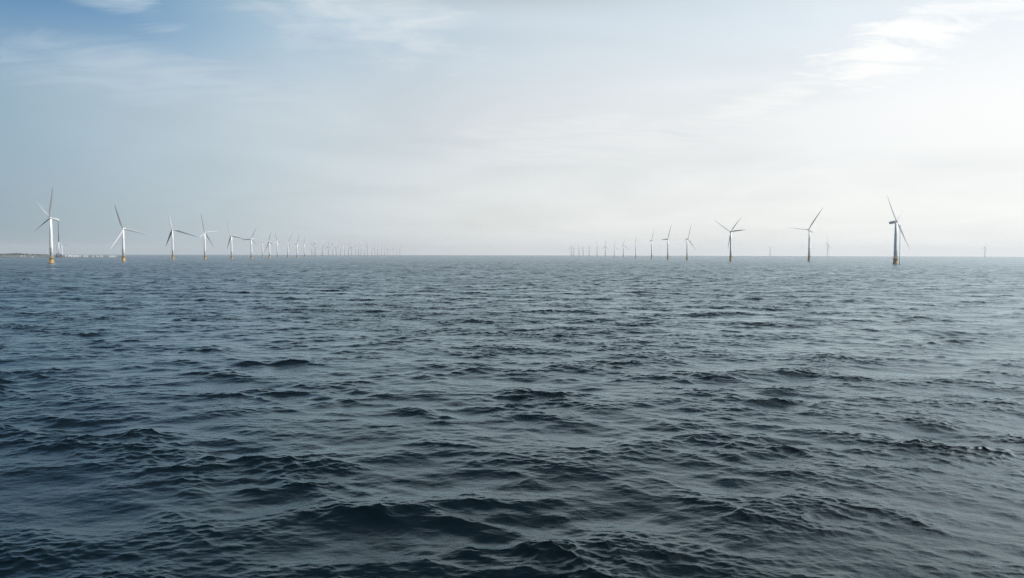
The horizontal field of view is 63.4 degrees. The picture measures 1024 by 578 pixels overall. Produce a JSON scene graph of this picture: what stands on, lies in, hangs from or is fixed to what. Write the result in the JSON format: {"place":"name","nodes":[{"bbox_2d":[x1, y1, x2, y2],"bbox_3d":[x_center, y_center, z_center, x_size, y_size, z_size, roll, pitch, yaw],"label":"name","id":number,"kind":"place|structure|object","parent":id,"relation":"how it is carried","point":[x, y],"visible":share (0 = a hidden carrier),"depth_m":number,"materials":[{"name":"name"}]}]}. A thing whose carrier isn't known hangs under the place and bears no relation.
{"place":"outdoors","nodes":[
{"label":"outdoors","id":0,"kind":"place"},
{"bbox_2d":[0,254,57,255],"bbox_3d":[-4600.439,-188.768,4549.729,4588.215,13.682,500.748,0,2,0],"label":"land","id":1,"kind":"structure","parent":0,"point":[27,255],"depth_m":4338.27,"materials":[{"name":"grey"}]},
{"bbox_2d":[0,253,46,255],"bbox_3d":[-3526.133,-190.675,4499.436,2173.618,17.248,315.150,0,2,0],"label":"treeline","id":2,"kind":"object","parent":1,"relation":"on","point":[21,254],"visible":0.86,"depth_m":4428.68,"materials":[{"name":"green plant"}]},
{"bbox_2d":[0,256,82,257],"bbox_3d":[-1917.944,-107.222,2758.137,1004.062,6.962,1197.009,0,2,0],"label":"shore","id":3,"kind":"structure","parent":0,"point":[31,257],"depth_m":2553.68,"materials":[{"name":"grey"}]},
{"bbox_2d":[0,254,1023,577],"bbox_3d":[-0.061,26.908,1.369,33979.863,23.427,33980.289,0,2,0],"label":"sea","id":4,"kind":"structure","parent":0,"point":[512,416],"depth_m":81.20,"materials":[{"name":"liquid"}]},
{"bbox_2d":[36,188,58,262],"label":"wind turbine","id":5,"kind":"object","parent":4,"relation":"in","point":[51,258],"visible":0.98,"depth_m":1255.14,"materials":[{"name":"paint"}]},
{"bbox_2d":[55,221,62,257],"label":"jacket platform","id":6,"kind":"structure","parent":4,"relation":"in","point":[58,242],"depth_m":2695.91,"materials":[{"name":"metal"}]},
{"bbox_2d":[111,204,151,260],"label":"wind turbine","id":7,"kind":"object","parent":4,"relation":"in","point":[123,256],"visible":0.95,"depth_m":1533.01,"materials":[{"name":"paint"}]},
{"bbox_2d":[166,210,196,258],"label":"wind turbine","id":8,"kind":"object","parent":4,"relation":"in","point":[170,234],"visible":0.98,"depth_m":2105.81,"materials":[{"name":"paint"}]},
{"bbox_2d":[200,215,215,258],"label":"wind turbine","id":9,"kind":"object","parent":4,"relation":"in","point":[205,239],"visible":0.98,"depth_m":2100.71,"materials":[{"name":"paint"}]},
{"bbox_2d":[227,223,242,258],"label":"wind turbine","id":10,"kind":"object","parent":4,"relation":"in","point":[231,236],"visible":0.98,"depth_m":2356.17,"materials":[{"name":"paint"}]},
{"bbox_2d":[243,227,256,258],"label":"wind turbine","id":11,"kind":"object","parent":4,"relation":"in","point":[251,244],"visible":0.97,"depth_m":2372.22,"materials":[{"name":"paint"}]},
{"bbox_2d":[265,234,270,257],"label":"wind turbine","id":12,"kind":"object","parent":4,"relation":"in","point":[269,247],"visible":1,"depth_m":2978.22,"materials":[{"name":"paint"}]},
{"bbox_2d":[284,233,292,256],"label":"wind turbine","id":13,"kind":"object","parent":4,"relation":"in","point":[287,247],"visible":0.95,"depth_m":3178.87,"materials":[{"name":"paint"}]},
{"bbox_2d":[662,227,670,258],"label":"wind turbine","id":14,"kind":"object","parent":4,"relation":"in","point":[667,246],"visible":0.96,"depth_m":2490.99,"materials":[{"name":"white paint"}]},
{"bbox_2d":[683,227,694,259],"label":"wind turbine","id":15,"kind":"object","parent":4,"relation":"in","point":[687,257],"visible":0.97,"depth_m":2278.21,"materials":[{"name":"white paint"}]},
{"bbox_2d":[716,218,740,260],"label":"wind turbine","id":16,"kind":"object","parent":4,"relation":"in","point":[730,240],"visible":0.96,"depth_m":1906.78,"materials":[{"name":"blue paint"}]},
{"bbox_2d":[789,208,822,260],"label":"wind turbine","id":17,"kind":"object","parent":4,"relation":"in","point":[809,230],"visible":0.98,"depth_m":1960.24,"materials":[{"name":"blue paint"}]},
{"bbox_2d":[887,196,909,263],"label":"wind turbine","id":18,"kind":"object","parent":4,"relation":"in","point":[895,259],"visible":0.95,"depth_m":1355.83,"materials":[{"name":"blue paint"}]},
{"bbox_2d":[0,0,1023,256],"label":"sky","id":19,"kind":"structure","parent":0,"point":[425,127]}
]}

